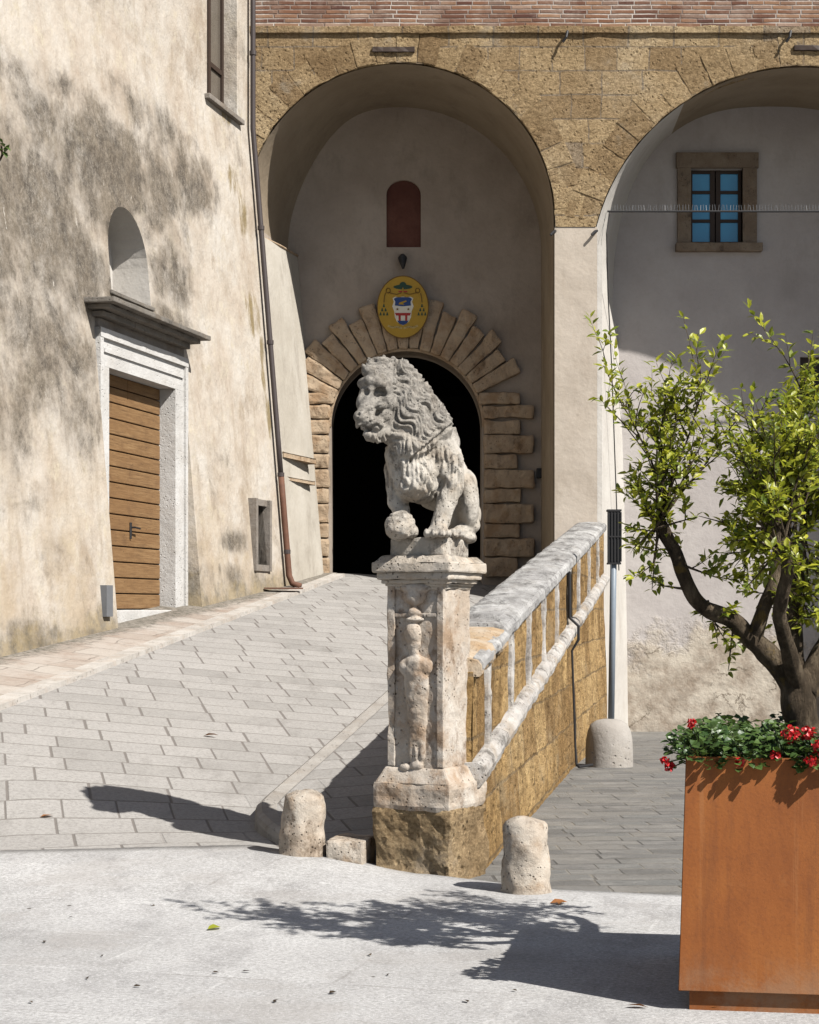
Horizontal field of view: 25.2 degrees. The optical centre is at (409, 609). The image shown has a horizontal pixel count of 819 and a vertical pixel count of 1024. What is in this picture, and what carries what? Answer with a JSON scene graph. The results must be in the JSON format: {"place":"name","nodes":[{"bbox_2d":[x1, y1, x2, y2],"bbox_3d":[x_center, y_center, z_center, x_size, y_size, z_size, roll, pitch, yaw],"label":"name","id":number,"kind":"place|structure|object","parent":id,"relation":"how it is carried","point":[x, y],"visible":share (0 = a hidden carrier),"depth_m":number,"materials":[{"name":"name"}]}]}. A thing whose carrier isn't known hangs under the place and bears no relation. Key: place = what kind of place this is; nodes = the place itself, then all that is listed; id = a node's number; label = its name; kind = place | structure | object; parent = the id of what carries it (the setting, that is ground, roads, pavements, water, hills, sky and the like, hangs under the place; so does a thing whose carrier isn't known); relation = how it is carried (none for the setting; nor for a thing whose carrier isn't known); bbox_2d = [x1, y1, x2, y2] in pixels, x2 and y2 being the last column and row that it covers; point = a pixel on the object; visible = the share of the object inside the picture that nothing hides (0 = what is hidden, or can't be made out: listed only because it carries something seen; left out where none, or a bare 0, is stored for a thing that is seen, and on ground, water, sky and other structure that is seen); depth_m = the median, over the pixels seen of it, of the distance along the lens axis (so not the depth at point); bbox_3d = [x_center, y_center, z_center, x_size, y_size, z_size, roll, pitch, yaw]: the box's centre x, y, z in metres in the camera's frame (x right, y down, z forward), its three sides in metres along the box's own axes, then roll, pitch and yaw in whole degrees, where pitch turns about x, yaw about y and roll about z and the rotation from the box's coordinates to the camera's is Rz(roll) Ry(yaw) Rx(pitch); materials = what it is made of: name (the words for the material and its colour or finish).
{"place":"outdoors","nodes":[
{"label":"outdoors","id":0,"kind":"place"},
{"bbox_2d":[0,573,497,849],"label":"ramp","id":1,"kind":"structure","parent":0,"point":[127,754],"depth_m":15.81,"materials":[{"name":"stone"}]},
{"bbox_2d":[0,572,333,695],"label":"footway","id":2,"kind":"structure","parent":1,"relation":"on","point":[19,670],"depth_m":19.54,"materials":[{"name":"stone"}]},
{"bbox_2d":[264,587,302,588],"bbox_3d":[-1.803,-0.300,26.200,0.577,0.020,0.248,0,0,-7],"label":"drain cover","id":3,"kind":"object","parent":2,"relation":"on","point":[280,588],"visible":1,"depth_m":26.06,"materials":[{"name":"metal"}]},
{"bbox_2d":[0,573,344,710],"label":"kerb","id":4,"kind":"structure","parent":1,"relation":"on","point":[20,695],"depth_m":19.36,"materials":[{"name":"stone"}]},
{"bbox_2d":[255,690,387,863],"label":"parapet kerb","id":5,"kind":"structure","parent":1,"relation":"on","point":[267,821],"depth_m":14.06,"materials":[{"name":"grey stone"}]},
{"bbox_2d":[277,702,389,841],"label":"parapet footway","id":6,"kind":"structure","parent":1,"relation":"on","point":[343,777],"depth_m":14.14,"materials":[{"name":"stone"}]},
{"bbox_2d":[0,845,818,1023],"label":"plaza","id":7,"kind":"structure","parent":0,"point":[299,938],"depth_m":8.95,"materials":[{"name":"grey concrete"}]},
{"bbox_2d":[208,924,219,928],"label":"fallen leaf","id":8,"kind":"object","parent":7,"relation":"on","point":[212,926],"visible":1,"depth_m":9.42,"materials":[{"name":"yellow plant"}]},
{"bbox_2d":[279,789,325,856],"bbox_3d":[-0.681,1.371,11.642,0.306,0.453,0.314,0,0,0],"label":"stone bollard","id":9,"kind":"object","parent":7,"relation":"on","point":[302,832],"visible":0.97,"depth_m":11.54,"materials":[{"name":"beige stone"}]},
{"bbox_2d":[326,833,375,864],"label":"stone block","id":10,"kind":"structure","parent":7,"relation":"on","point":[353,848],"depth_m":11.54,"materials":[{"name":"beige stone"}]},
{"bbox_2d":[501,816,551,894],"bbox_3d":[0.688,1.448,10.706,0.315,0.485,0.295,0,0,0],"label":"stone bollard","id":11,"kind":"object","parent":7,"relation":"on","point":[526,865],"visible":0.96,"depth_m":10.59,"materials":[{"name":"beige stone"}]},
{"bbox_2d":[550,899,566,902],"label":"fallen leaf","id":12,"kind":"object","parent":7,"relation":"on","point":[555,900],"visible":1,"depth_m":10.25,"materials":[{"name":"brown plant"}]},
{"bbox_2d":[678,749,818,1013],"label":"corten planter","id":13,"kind":"object","parent":7,"relation":"on","point":[749,932],"visible":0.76,"depth_m":7.48,"materials":[{"name":"metal"}]},
{"bbox_2d":[660,718,737,771],"bbox_3d":[1.195,0.559,7.582,0.336,0.224,0.291,0,0,0],"label":"geranium","id":14,"kind":"object","parent":13,"relation":"in","point":[702,737],"visible":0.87,"depth_m":7.55,"materials":[{"name":"green plant"}]},
{"bbox_2d":[584,298,818,748],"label":"planter tree","id":15,"kind":"object","parent":13,"relation":"in","point":[768,489],"visible":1,"depth_m":8.17,"materials":[{"name":"green plant"}]},
{"bbox_2d":[677,718,744,759],"bbox_3d":[1.301,0.578,7.812,0.315,0.215,0.282,0,0,35],"label":"geranium","id":16,"kind":"object","parent":13,"relation":"in","point":[724,727],"visible":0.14,"depth_m":7.80,"materials":[{"name":"green plant"}]},
{"bbox_2d":[695,715,748,747],"bbox_3d":[1.401,0.565,8.054,0.324,0.201,0.282,0,0,0],"label":"geranium","id":17,"kind":"object","parent":13,"relation":"in","point":[721,721],"visible":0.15,"depth_m":8.07,"materials":[{"name":"green plant"}]},
{"bbox_2d":[700,713,754,734],"bbox_3d":[1.441,0.570,8.333,0.308,0.197,0.284,0,0,29],"label":"geranium","id":18,"kind":"object","parent":13,"relation":"in","point":[743,718],"visible":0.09,"depth_m":8.34,"materials":[{"name":"green plant"}]},
{"bbox_2d":[710,728,777,772],"bbox_3d":[1.374,0.578,7.539,0.286,0.176,0.274,0,0,0],"label":"geranium","id":19,"kind":"object","parent":13,"relation":"in","point":[743,746],"visible":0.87,"depth_m":7.50,"materials":[{"name":"green plant"}]},
{"bbox_2d":[734,719,795,756],"bbox_3d":[1.492,0.565,7.761,0.325,0.201,0.292,0,0,0],"label":"geranium","id":20,"kind":"object","parent":13,"relation":"in","point":[741,731],"visible":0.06,"depth_m":7.77,"materials":[{"name":"green plant"}]},
{"bbox_2d":[763,712,783,743],"bbox_3d":[1.760,0.565,8.443,0.319,0.210,0.292,0,0,0],"label":"geranium","id":21,"kind":"object","parent":13,"relation":"in","point":[780,719],"visible":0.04,"depth_m":8.45,"materials":[{"name":"green plant"}]},
{"bbox_2d":[743,719,815,769],"bbox_3d":[1.538,0.563,7.546,0.322,0.215,0.289,0,0,0],"label":"geranium","id":22,"kind":"object","parent":13,"relation":"in","point":[788,732],"visible":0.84,"depth_m":7.49,"materials":[{"name":"green plant"}]},
{"bbox_2d":[786,726,818,773],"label":"geranium","id":23,"kind":"object","parent":13,"relation":"in","point":[813,741],"visible":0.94,"depth_m":7.43,"materials":[{"name":"red plant"}]},
{"bbox_2d":[470,732,685,894],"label":"pavement","id":24,"kind":"structure","parent":0,"point":[615,829],"depth_m":14.46,"materials":[{"name":"stone"}]},
{"bbox_2d":[372,554,488,878],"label":"stone pillar","id":25,"kind":"structure","parent":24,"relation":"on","point":[429,806],"depth_m":11.46,"materials":[{"name":"stone"}]},
{"bbox_2d":[353,355,480,557],"bbox_3d":[0.082,-0.961,11.557,0.499,1.285,1.014,0,0,39],"label":"stone lion","id":26,"kind":"object","parent":25,"relation":"on","point":[402,413],"visible":1,"depth_m":11.44},
{"bbox_2d":[464,522,609,875],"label":"parapet wall","id":27,"kind":"structure","parent":24,"relation":"on","point":[520,756],"depth_m":16.16,"materials":[{"name":"stone"}]},
{"bbox_2d":[568,571,592,767],"bbox_3d":[1.899,0.657,19.954,0.360,2.138,0.138,0,0,-36],"label":"conduit","id":28,"kind":"object","parent":27,"relation":"attached to","point":[573,648],"visible":0.97,"depth_m":19.88,"materials":[{"name":"black metal"}]},
{"bbox_2d":[585,509,632,767],"bbox_3d":[2.222,0.320,20.350,0.530,2.858,0.530,0,0,0],"label":"lamp post","id":29,"kind":"object","parent":24,"relation":"on","point":[609,742],"visible":0.98,"depth_m":20.27,"materials":[{"name":"concrete"}]},
{"label":"ground","id":30,"kind":"structure","parent":0,"visible":0},
{"bbox_2d":[0,0,301,656],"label":"old building","id":31,"kind":"structure","parent":30,"relation":"on","point":[141,464],"depth_m":22.50,"materials":[{"name":"beige paint"}]},
{"bbox_2d":[0,138,10,159],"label":"wall twig","id":32,"kind":"object","parent":31,"relation":"attached to","point":[6,148],"depth_m":18.75,"materials":[{"name":"green plant"}]},
{"bbox_2d":[100,585,112,616],"bbox_3d":[-3.415,-0.094,20.561,0.100,0.353,0.176,0,0,14],"label":"grey panel","id":33,"kind":"object","parent":31,"relation":"attached to","point":[107,599],"visible":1,"depth_m":20.48,"materials":[{"name":"paint"}]},
{"bbox_2d":[84,296,210,622],"bbox_3d":[-3.404,-1.489,22.265,0.948,4.102,3.159,0,0,14],"label":"doorway","id":34,"kind":"structure","parent":31,"relation":"in","point":[142,366],"depth_m":22.66,"materials":[{"name":"white stone"}]},
{"bbox_2d":[204,0,244,124],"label":"window","id":35,"kind":"structure","parent":31,"relation":"in","point":[215,8],"depth_m":26.46,"materials":[{"name":"grey wood"}]},
{"bbox_2d":[248,498,271,571],"bbox_3d":[-2.201,-1.055,26.091,0.270,1.023,0.706,0,0,14],"label":"small window","id":36,"kind":"structure","parent":31,"relation":"in","point":[253,503],"depth_m":26.23,"materials":[{"name":"grey stone"}]},
{"bbox_2d":[256,0,818,731],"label":"palace facade","id":37,"kind":"structure","parent":30,"relation":"on","point":[484,166],"depth_m":29.73,"materials":[{"name":"beige stone"}]},
{"bbox_2d":[398,254,406,268],"bbox_3d":[-0.113,-5.647,29.696,0.148,0.258,0.209,0,0,0],"label":"wall lamp","id":38,"kind":"object","parent":37,"relation":"attached to","point":[402,258],"visible":1,"depth_m":29.61,"materials":[{"name":"black metal"}]},
{"bbox_2d":[377,276,428,338],"bbox_3d":[-0.106,-4.884,29.553,0.842,1.008,0.050,0,5,0],"label":"coat of arms","id":39,"kind":"object","parent":37,"relation":"attached to","point":[402,307],"visible":1,"depth_m":29.54},
{"bbox_2d":[536,468,541,477],"bbox_3d":[2.167,-2.214,29.750,0.200,0.160,0.100,0,0,0],"label":"junction box","id":40,"kind":"object","parent":37,"relation":"attached to","point":[538,472],"visible":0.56,"depth_m":29.70,"materials":[{"name":"black metal"}]},
{"bbox_2d":[606,212,618,570],"bbox_3d":[3.110,-3.333,28.100,0.045,5.461,0.816,0,0,20],"label":"wall cable","id":41,"kind":"object","parent":37,"relation":"attached to","point":[611,356],"depth_m":28.01,"materials":[{"name":"black metal"}]},
{"bbox_2d":[607,204,818,211],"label":"tie rod","id":42,"kind":"object","parent":37,"relation":"attached to","point":[697,210],"visible":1,"depth_m":27.84,"materials":[{"name":"black metal"}]},
{"bbox_2d":[675,152,762,252],"bbox_3d":[5.031,-6.620,29.808,1.410,1.613,0.304,0,0,0],"label":"window","id":43,"kind":"structure","parent":37,"relation":"in","point":[717,232],"depth_m":29.73,"materials":[{"name":"brown stone"}]},
{"bbox_2d":[800,358,818,405],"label":"dark window","id":44,"kind":"structure","parent":37,"relation":"in","point":[802,360],"depth_m":29.96,"materials":[{"name":"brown wood"}]}
]}

